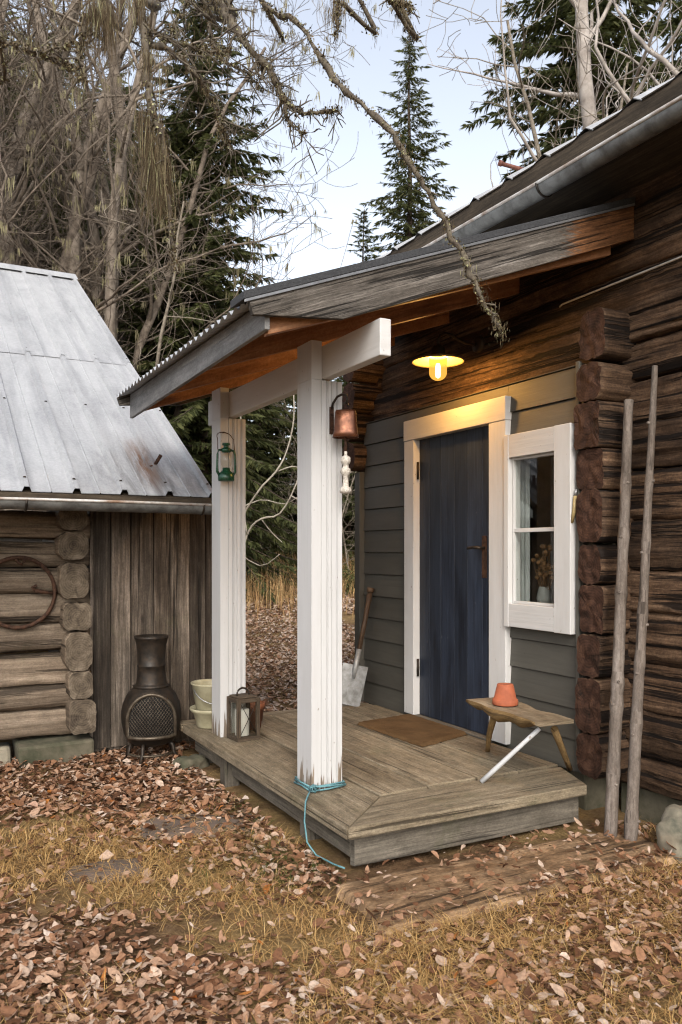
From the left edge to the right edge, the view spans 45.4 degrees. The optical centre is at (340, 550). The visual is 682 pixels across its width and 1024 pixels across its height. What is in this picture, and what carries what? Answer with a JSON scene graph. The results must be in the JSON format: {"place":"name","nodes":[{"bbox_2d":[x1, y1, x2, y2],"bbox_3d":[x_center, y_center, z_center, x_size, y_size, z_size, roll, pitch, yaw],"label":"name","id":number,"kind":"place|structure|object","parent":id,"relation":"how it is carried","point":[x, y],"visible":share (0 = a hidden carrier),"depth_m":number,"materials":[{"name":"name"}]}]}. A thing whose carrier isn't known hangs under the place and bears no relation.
{"place":"outdoors","nodes":[
{"label":"outdoors","id":0,"kind":"place"},
{"bbox_2d":[0,586,681,1023],"bbox_3d":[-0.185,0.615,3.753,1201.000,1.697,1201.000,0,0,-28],"label":"ground","id":1,"kind":"structure","parent":0,"point":[322,846],"depth_m":3.15,"materials":[{"name":"brown soil"}]},
{"bbox_2d":[4,11,20,133],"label":"spruce tree","id":2,"kind":"object","parent":1,"relation":"on","point":[8,31],"depth_m":33.00,"materials":[{"name":"green plant"}]},
{"bbox_2d":[0,31,59,270],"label":"spruce tree","id":3,"kind":"object","parent":1,"relation":"on","point":[11,134],"visible":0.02,"depth_m":20.10,"materials":[{"name":"green plant"}]},
{"bbox_2d":[1,82,70,265],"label":"bare tree","id":4,"kind":"object","parent":1,"relation":"on","point":[35,174],"visible":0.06,"depth_m":19.80,"materials":[{"name":"brown plant"}]},
{"bbox_2d":[5,49,67,266],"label":"spruce tree","id":5,"kind":"object","parent":1,"relation":"on","point":[34,157],"visible":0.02,"depth_m":21.98,"materials":[{"name":"green plant"}]},
{"bbox_2d":[9,19,84,252],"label":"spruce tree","id":6,"kind":"object","parent":1,"relation":"on","point":[53,126],"depth_m":23.82,"materials":[{"name":"green plant"}]},
{"bbox_2d":[0,66,110,281],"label":"bare tree","id":7,"kind":"object","parent":1,"relation":"on","point":[31,202],"visible":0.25,"depth_m":14.85,"materials":[{"name":"brown plant"}]},
{"bbox_2d":[0,0,132,510],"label":"bare tree","id":8,"kind":"object","parent":1,"relation":"on","point":[30,187],"visible":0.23,"depth_m":15.53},
{"bbox_2d":[32,40,107,242],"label":"spruce tree","id":9,"kind":"object","parent":1,"relation":"on","point":[70,101],"visible":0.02,"depth_m":28.97,"materials":[{"name":"green plant"}]},
{"bbox_2d":[0,3,141,265],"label":"bare tree","id":10,"kind":"object","parent":1,"relation":"on","point":[43,216],"visible":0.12,"depth_m":16.85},
{"bbox_2d":[0,0,142,348],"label":"bare tree","id":11,"kind":"object","parent":1,"relation":"on","point":[58,106],"visible":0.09,"depth_m":18.90,"materials":[{"name":"brown plant"}]},
{"bbox_2d":[0,33,145,511],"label":"bare tree","id":12,"kind":"object","parent":1,"relation":"on","point":[70,195],"visible":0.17,"depth_m":15.13,"materials":[{"name":"brown plant"}]},
{"bbox_2d":[25,116,124,342],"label":"spruce tree","id":13,"kind":"object","parent":1,"relation":"on","point":[61,232],"visible":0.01,"depth_m":21.84,"materials":[{"name":"green plant"}]},
{"bbox_2d":[6,123,148,371],"bbox_3d":[-8.236,-5.976,20.727,8.425,14.093,8.462,0,0,39],"label":"bare tree","id":14,"kind":"object","parent":1,"relation":"on","point":[52,229],"visible":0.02,"depth_m":19.34,"materials":[{"name":"brown plant"}]},
{"bbox_2d":[5,0,158,344],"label":"bare tree","id":15,"kind":"object","parent":1,"relation":"on","point":[99,171],"visible":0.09,"depth_m":18.93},
{"bbox_2d":[0,56,164,509],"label":"bare tree","id":16,"kind":"object","parent":1,"relation":"on","point":[60,237],"visible":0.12,"depth_m":15.84,"materials":[{"name":"brown plant"}]},
{"bbox_2d":[2,3,184,316],"bbox_3d":[-8.877,-6.826,18.299,9.369,15.774,10.854,0,0,-19],"label":"bare tree","id":17,"kind":"object","parent":1,"relation":"on","point":[53,173],"visible":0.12,"depth_m":15.34,"materials":[{"name":"brown plant"}]},
{"bbox_2d":[61,858,143,883],"bbox_3d":[-1.022,1.387,3.486,0.395,0.068,0.230,0,0,-17],"label":"flagstone","id":18,"kind":"object","parent":1,"relation":"on","point":[89,873],"visible":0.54,"depth_m":3.45,"materials":[{"name":"grey stone"}]},
{"bbox_2d":[6,0,201,317],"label":"bare tree","id":19,"kind":"object","parent":1,"relation":"on","point":[96,237],"visible":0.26,"depth_m":16.27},
{"bbox_2d":[0,0,208,359],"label":"bare tree","id":20,"kind":"object","parent":1,"relation":"on","point":[2,203],"visible":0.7,"depth_m":13.57,"materials":[{"name":"brown plant"}]},
{"bbox_2d":[0,263,211,767],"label":"log shed","id":21,"kind":"structure","parent":1,"relation":"on","point":[116,539],"depth_m":5.50,"materials":[{"name":"grey wood"}]},
{"bbox_2d":[0,555,56,629],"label":"iron hoop","id":22,"kind":"object","parent":21,"relation":"hanging from","point":[36,590],"visible":1,"depth_m":5.25,"materials":[{"name":"black metal"}]},
{"bbox_2d":[150,454,161,466],"bbox_3d":[-1.250,-0.597,5.465,0.109,0.095,0.055,0,0,33],"label":"roof peg","id":23,"kind":"object","parent":21,"relation":"on","point":[157,460],"visible":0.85,"depth_m":5.45,"materials":[{"name":"metal"}]},
{"bbox_2d":[0,0,216,510],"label":"bare tree","id":24,"kind":"object","parent":1,"relation":"on","point":[72,6],"visible":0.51,"depth_m":15.14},
{"bbox_2d":[82,72,144,225],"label":"spruce tree","id":25,"kind":"object","parent":1,"relation":"on","point":[114,116],"depth_m":27.86,"materials":[{"name":"green plant"}]},
{"bbox_2d":[0,0,227,339],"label":"bare tree","id":26,"kind":"object","parent":1,"relation":"on","point":[116,71],"visible":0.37,"depth_m":15.96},
{"bbox_2d":[0,0,227,372],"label":"bare tree","id":27,"kind":"object","parent":1,"relation":"on","point":[192,329],"visible":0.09,"depth_m":17.08,"materials":[{"name":"brown plant"}]},
{"bbox_2d":[0,0,234,230],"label":"bare tree","id":28,"kind":"object","parent":1,"relation":"on","point":[66,54],"visible":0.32,"depth_m":16.76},
{"bbox_2d":[0,0,241,356],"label":"bare tree","id":29,"kind":"object","parent":1,"relation":"on","point":[46,143],"visible":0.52,"depth_m":14.41,"materials":[{"name":"brown plant"}]},
{"bbox_2d":[97,85,156,332],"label":"spruce tree","id":30,"kind":"object","parent":1,"relation":"on","point":[126,105],"visible":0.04,"depth_m":23.91,"materials":[{"name":"green plant"}]},
{"bbox_2d":[0,0,286,511],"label":"bare tree","id":31,"kind":"object","parent":1,"relation":"on","point":[74,228],"visible":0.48,"depth_m":14.92,"materials":[{"name":"brown plant"}]},
{"bbox_2d":[19,0,275,278],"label":"bare tree","id":32,"kind":"object","parent":1,"relation":"on","point":[81,173],"visible":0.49,"depth_m":15.56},
{"bbox_2d":[121,634,180,763],"bbox_3d":[-1.255,0.972,5.396,0.390,0.813,0.405,0,0,-13],"label":"fire pot","id":33,"kind":"object","parent":1,"relation":"on","point":[151,712],"visible":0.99,"depth_m":5.29,"materials":[{"name":"black metal"}]},
{"bbox_2d":[98,189,214,366],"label":"bare tree","id":34,"kind":"object","parent":1,"relation":"on","point":[164,322],"visible":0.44,"depth_m":11.80,"materials":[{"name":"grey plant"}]},
{"bbox_2d":[33,0,289,337],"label":"bare tree","id":35,"kind":"object","parent":1,"relation":"on","point":[119,170],"visible":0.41,"depth_m":14.99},
{"bbox_2d":[0,0,338,413],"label":"bare tree","id":36,"kind":"object","parent":1,"relation":"on","point":[87,90],"visible":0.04,"depth_m":20.79,"materials":[{"name":"brown plant"}]},
{"bbox_2d":[0,0,344,438],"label":"bare tree","id":37,"kind":"object","parent":1,"relation":"on","point":[60,172],"visible":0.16,"depth_m":16.34,"materials":[{"name":"brown plant"}]},
{"bbox_2d":[101,139,251,540],"bbox_3d":[-5.155,-4.517,22.437,5.692,13.250,5.828,0,0,-12],"label":"spruce tree","id":38,"kind":"object","parent":1,"relation":"on","point":[131,336],"depth_m":21.83,"materials":[{"name":"green plant"}]},
{"bbox_2d":[56,120,297,359],"bbox_3d":[-6.819,-6.869,23.564,9.402,15.659,9.361,0,0,26],"label":"bare tree","id":39,"kind":"object","parent":1,"relation":"on","point":[286,242],"depth_m":24.48,"materials":[{"name":"brown plant"}]},
{"bbox_2d":[173,754,209,772],"bbox_3d":[-0.951,1.371,5.194,0.152,0.130,0.246,0,0,45],"label":"stone","id":40,"kind":"object","parent":1,"relation":"on","point":[200,761],"visible":0.6,"depth_m":5.15,"materials":[{"name":"grey stone"}]},
{"bbox_2d":[88,105,296,597],"bbox_3d":[-3.402,-3.451,17.673,6.857,11.952,6.753,0,0,42],"label":"spruce tree","id":41,"kind":"object","parent":1,"relation":"on","point":[251,513],"visible":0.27,"depth_m":17.08,"materials":[{"name":"green plant"}]},
{"bbox_2d":[125,813,260,841],"bbox_3d":[-0.711,1.382,4.033,0.707,0.079,0.368,0,0,-8],"label":"flagstone","id":42,"kind":"object","parent":1,"relation":"on","point":[174,827],"visible":0.42,"depth_m":3.99,"materials":[{"name":"grey stone"}]},
{"bbox_2d":[1,0,397,413],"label":"bare tree","id":43,"kind":"object","parent":1,"relation":"on","point":[154,309],"visible":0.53,"depth_m":16.66,"materials":[{"name":"brown plant"}]},
{"bbox_2d":[142,359,296,582],"bbox_3d":[-2.198,-1.674,19.711,3.174,5.600,4.622,0,0,32],"label":"sapling","id":44,"kind":"object","parent":1,"relation":"on","point":[268,508],"visible":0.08,"depth_m":19.90,"materials":[{"name":"green plant"}]},
{"bbox_2d":[102,0,344,603],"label":"spruce tree","id":45,"kind":"object","parent":1,"relation":"on","point":[189,415],"visible":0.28,"depth_m":17.66,"materials":[{"name":"green plant"}]},
{"bbox_2d":[189,283,288,579],"bbox_3d":[-3.674,-2.588,21.016,5.497,9.368,4.897,0,0,-5],"label":"spruce tree","id":46,"kind":"object","parent":1,"relation":"on","point":[264,536],"visible":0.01,"depth_m":21.02,"materials":[{"name":"green plant"}]},
{"bbox_2d":[0,0,508,345],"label":"lichen tree","id":47,"kind":"object","parent":1,"relation":"on","point":[156,159],"visible":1,"depth_m":2.70,"materials":[{"name":"brown plant"}]},
{"bbox_2d":[240,395,296,565],"bbox_3d":[-1.005,-0.802,10.500,1.598,4.705,0.235,0,0,0],"label":"bare shrub","id":48,"kind":"object","parent":1,"relation":"on","point":[257,492],"visible":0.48,"depth_m":10.47,"materials":[{"name":"grey plant"}]},
{"bbox_2d":[246,417,290,558],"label":"spruce tree","id":49,"kind":"object","parent":1,"relation":"on","point":[250,445],"depth_m":25.09,"materials":[{"name":"green plant"}]},
{"bbox_2d":[245,403,296,561],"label":"spruce tree","id":50,"kind":"object","parent":1,"relation":"on","point":[263,451],"visible":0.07,"depth_m":25.37,"materials":[{"name":"green plant"}]},
{"bbox_2d":[264,400,290,489],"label":"spruce tree","id":51,"kind":"object","parent":1,"relation":"on","point":[280,435],"visible":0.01,"depth_m":32.57,"materials":[{"name":"green plant"}]},
{"bbox_2d":[269,561,296,584],"bbox_3d":[-1.630,0.688,21.087,1.805,0.839,1.650,0,0,-28],"label":"bush","id":52,"kind":"object","parent":1,"relation":"on","point":[287,570],"visible":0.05,"depth_m":20.80,"materials":[{"name":"green plant"}]},
{"bbox_2d":[246,551,354,622],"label":"tall grass","id":53,"kind":"structure","parent":1,"relation":"on","point":[279,599],"depth_m":16.49,"materials":[{"name":"beige plant"}]},
{"bbox_2d":[251,397,354,558],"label":"spruce tree","id":54,"kind":"object","parent":1,"relation":"on","point":[276,432],"visible":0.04,"depth_m":26.90,"materials":[{"name":"green plant"}]},
{"bbox_2d":[252,399,354,572],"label":"sapling","id":55,"kind":"object","parent":1,"relation":"on","point":[346,552],"visible":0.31,"depth_m":21.44,"materials":[{"name":"green plant"}]},
{"bbox_2d":[256,398,354,564],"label":"spruce tree","id":56,"kind":"object","parent":1,"relation":"on","point":[294,550],"visible":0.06,"depth_m":25.15,"materials":[{"name":"green plant"}]},
{"bbox_2d":[263,387,353,559],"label":"sapling","id":57,"kind":"object","parent":1,"relation":"on","point":[287,487],"visible":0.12,"depth_m":21.41,"materials":[{"name":"green plant"}]},
{"bbox_2d":[283,467,355,564],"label":"sapling","id":58,"kind":"object","parent":1,"relation":"on","point":[353,479],"visible":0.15,"depth_m":19.09,"materials":[{"name":"green plant"}]},
{"bbox_2d":[290,376,356,568],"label":"spruce tree","id":59,"kind":"object","parent":1,"relation":"on","point":[348,519],"visible":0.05,"depth_m":25.77,"materials":[{"name":"green plant"}]},
{"bbox_2d":[0,583,681,1023],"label":"fallen leaves","id":60,"kind":"object","parent":1,"relation":"on","point":[204,983],"visible":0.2,"depth_m":2.88,"materials":[{"name":"brown plant"}]},
{"bbox_2d":[0,769,681,1023],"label":"dry grass","id":61,"kind":"structure","parent":1,"relation":"on","point":[411,949],"depth_m":2.95,"materials":[{"name":"brown plant"}]},
{"bbox_2d":[342,567,354,595],"bbox_3d":[0.296,0.787,18.923,1.805,0.839,1.650,0,0,-37],"label":"bush","id":62,"kind":"object","parent":1,"relation":"on","point":[347,577],"visible":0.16,"depth_m":18.71,"materials":[{"name":"green plant"}]},
{"bbox_2d":[343,559,354,573],"bbox_3d":[0.462,0.630,22.101,1.805,0.839,1.650,0,0,17],"label":"bush","id":63,"kind":"object","parent":1,"relation":"on","point":[353,566],"visible":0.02,"depth_m":21.75,"materials":[{"name":"green plant"}]},
{"bbox_2d":[339,208,381,536],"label":"spruce tree","id":64,"kind":"object","parent":1,"relation":"on","point":[364,221],"visible":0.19,"depth_m":29.94,"materials":[{"name":"green plant"}]},
{"bbox_2d":[117,197,634,865],"bbox_3d":[-0.016,-0.187,4.722,2.118,3.215,2.454,0,0,-28],"label":"porch","id":65,"kind":"object","parent":1,"relation":"on","point":[307,339],"visible":0.97,"depth_m":3.95,"materials":[{"name":"white paint"}]},
{"bbox_2d":[189,705,211,728],"bbox_3d":[-0.839,1.086,5.331,0.300,0.128,0.300,0,0,-28],"label":"basin","id":66,"kind":"object","parent":65,"relation":"on","point":[203,719],"visible":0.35,"depth_m":5.22,"materials":[{"name":"beige ceramic"}]},
{"bbox_2d":[191,679,211,710],"bbox_3d":[-0.837,0.990,5.329,0.287,0.258,0.292,0,0,-28],"label":"bucket","id":67,"kind":"object","parent":66,"relation":"in","point":[202,690],"visible":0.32,"depth_m":5.22,"materials":[{"name":"beige"}]},
{"bbox_2d":[216,432,235,481],"bbox_3d":[-0.701,-0.575,4.961,0.112,0.309,0.112,0,0,19],"label":"hurricane lantern","id":68,"kind":"object","parent":65,"relation":"hanging from","point":[226,475],"visible":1,"depth_m":4.93,"materials":[{"name":"green metal"}]},
{"bbox_2d":[227,687,259,741],"bbox_3d":[-0.597,0.994,4.984,0.152,0.313,0.152,0,0,-34],"label":"candle lantern","id":69,"kind":"object","parent":65,"relation":"on","point":[242,733],"visible":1,"depth_m":4.95,"materials":[{"name":"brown wood"}]},
{"bbox_2d":[250,700,264,729],"bbox_3d":[-0.582,1.067,5.275,0.184,0.166,0.184,0,0,-28],"label":"clay pot","id":70,"kind":"object","parent":65,"relation":"on","point":[262,708],"visible":0.34,"depth_m":5.21,"materials":[{"name":"brown ceramic"}]},
{"bbox_2d":[293,776,345,868],"bbox_3d":[-0.066,1.236,3.782,0.244,0.253,0.660,0,0,-11],"label":"twine","id":71,"kind":"object","parent":65,"relation":"attached to","point":[316,787],"visible":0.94,"depth_m":3.87,"materials":[{"name":"teal fabric"}]},
{"bbox_2d":[329,393,358,493],"bbox_3d":[0.008,-0.508,3.868,0.158,0.480,0.100,0,0,18],"label":"bell","id":72,"kind":"object","parent":65,"relation":"hanging from","point":[343,425],"visible":1,"depth_m":3.84,"materials":[{"name":"metal"}]},
{"bbox_2d":[342,587,374,706],"bbox_3d":[0.134,0.717,6.072,0.295,0.879,0.150,0,0,-28],"label":"shovel","id":73,"kind":"object","parent":65,"relation":"on","point":[354,674],"visible":0.93,"depth_m":6.06,"materials":[{"name":"metal"}]},
{"bbox_2d":[357,714,467,746],"bbox_3d":[0.460,1.127,5.151,0.472,0.021,0.796,0,0,-28],"label":"doormat","id":74,"kind":"object","parent":65,"relation":"on","point":[416,730],"visible":1,"depth_m":5.09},
{"bbox_2d":[465,697,573,782],"bbox_3d":[0.949,0.988,4.264,0.523,0.332,0.735,0,0,0],"label":"bench","id":75,"kind":"object","parent":65,"relation":"on","point":[521,715],"visible":0.92,"depth_m":4.12,"materials":[{"name":"brown wood"}]},
{"bbox_2d":[492,683,517,706],"bbox_3d":[0.875,0.766,4.346,0.136,0.109,0.136,0,0,-28],"label":"flower pot","id":76,"kind":"object","parent":75,"relation":"on","point":[505,695],"visible":1,"depth_m":4.30,"materials":[{"name":"ceramic"}]},
{"bbox_2d":[342,35,458,549],"bbox_3d":[2.171,-7.742,25.884,6.980,17.656,6.841,0,0,-28],"label":"spruce tree","id":77,"kind":"object","parent":1,"relation":"on","point":[413,226],"visible":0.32,"depth_m":25.87,"materials":[{"name":"green plant"}]},
{"bbox_2d":[336,828,676,936],"bbox_3d":[0.749,1.374,3.451,1.635,0.072,0.508,0,0,-28],"label":"wooden slab","id":78,"kind":"object","parent":1,"relation":"on","point":[556,858],"depth_m":3.33,"materials":[{"name":"brown wood"}]},
{"bbox_2d":[604,399,633,836],"bbox_3d":[1.356,0.317,3.949,0.071,2.135,0.323,0,0,40],"label":"wooden pole","id":79,"kind":"object","parent":78,"relation":"on","point":[616,709],"visible":0.98,"depth_m":3.91,"materials":[{"name":"grey wood"}]},
{"bbox_2d":[624,365,657,840],"bbox_3d":[1.432,0.244,3.860,0.277,2.276,0.075,0,0,-41],"label":"wooden pole","id":80,"kind":"object","parent":78,"relation":"on","point":[632,821],"visible":0.98,"depth_m":3.83,"materials":[{"name":"grey wood"}]},
{"bbox_2d":[342,71,681,824],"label":"log cottage","id":81,"kind":"structure","parent":1,"relation":"on","point":[454,619],"depth_m":4.52,"materials":[{"name":"wood"}]},
{"bbox_2d":[412,332,484,380],"bbox_3d":[0.669,-1.193,4.993,0.473,0.313,0.320,0,0,-8],"label":"wall lamp","id":82,"kind":"object","parent":81,"relation":"attached to","point":[437,361],"visible":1,"depth_m":4.97,"materials":[{"name":"yellow glass"}]},
{"bbox_2d":[417,425,488,734],"bbox_3d":[0.724,0.178,5.282,0.098,1.915,0.832,0,0,-28],"label":"door","id":83,"kind":"structure","parent":81,"relation":"in","point":[454,467],"depth_m":5.28,"materials":[{"name":"blue paint"}]},
{"bbox_2d":[498,160,522,170],"bbox_3d":[1.035,-2.276,4.839,0.228,0.050,0.034,0,0,-18],"label":"roof peg","id":84,"kind":"object","parent":81,"relation":"on","point":[506,165],"visible":0.83,"depth_m":4.82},
{"bbox_2d":[521,459,529,601],"bbox_3d":[1.066,-0.117,4.863,0.026,0.885,0.138,0,0,-36],"label":"curtain","id":85,"kind":"object","parent":81,"relation":"hanging from","point":[525,536],"depth_m":4.81,"materials":[{"name":"white fabric"}]},
{"bbox_2d":[504,423,575,634],"bbox_3d":[1.117,-0.113,4.539,0.094,1.113,0.539,0,0,-28],"label":"window","id":86,"kind":"structure","parent":81,"relation":"in","point":[557,441],"depth_m":4.44,"materials":[{"name":"white paint"}]},
{"bbox_2d":[531,544,553,602],"bbox_3d":[1.216,0.150,4.873,0.115,0.374,0.191,0,0,-28],"label":"vase","id":87,"kind":"object","parent":81,"relation":"on","point":[544,594],"visible":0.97,"depth_m":4.85,"materials":[{"name":"ceramic"}]},
{"bbox_2d":[571,489,576,522],"bbox_3d":[1.227,-0.232,4.275,0.053,0.178,0.030,0,0,21],"label":"hook handle","id":88,"kind":"object","parent":81,"relation":"hanging from","point":[573,514],"visible":1,"depth_m":4.27,"materials":[{"name":"metal"}]},
{"bbox_2d":[559,256,681,307],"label":"cable","id":89,"kind":"object","parent":81,"relation":"attached to","point":[632,276],"visible":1,"depth_m":4.19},
{"bbox_2d":[407,0,620,175],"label":"bare tree","id":90,"kind":"object","parent":1,"relation":"on","point":[530,115],"visible":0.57,"depth_m":13.43,"materials":[{"name":"grey plant"}]},
{"bbox_2d":[420,0,681,186],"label":"birch tree","id":91,"kind":"object","parent":1,"relation":"on","point":[587,98],"visible":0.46,"depth_m":13.86,"materials":[{"name":"grey plant"}]},
{"bbox_2d":[433,0,681,122],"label":"birch tree","id":92,"kind":"object","parent":1,"relation":"on","point":[660,58],"visible":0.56,"depth_m":12.13,"materials":[{"name":"grey plant"}]},
{"bbox_2d":[460,0,681,182],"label":"spruce tree","id":93,"kind":"object","parent":1,"relation":"on","point":[611,26],"visible":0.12,"depth_m":18.84,"materials":[{"name":"green plant"}]},
{"bbox_2d":[539,44,668,133],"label":"bare tree","id":94,"kind":"object","parent":1,"relation":"on","point":[623,88],"visible":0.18,"depth_m":13.12,"materials":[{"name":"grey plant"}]},
{"bbox_2d":[646,0,681,84],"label":"spruce tree","id":95,"kind":"object","parent":1,"relation":"on","point":[677,43],"visible":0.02,"depth_m":23.61,"materials":[{"name":"green plant"}]},
{"bbox_2d":[656,804,681,863],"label":"stone","id":96,"kind":"object","parent":1,"relation":"on","point":[669,828],"visible":0.82,"depth_m":3.61,"materials":[{"name":"grey stone"}]},
{"bbox_2d":[5,0,681,515],"label":"sky","id":97,"kind":"structure","parent":0,"point":[470,157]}
]}

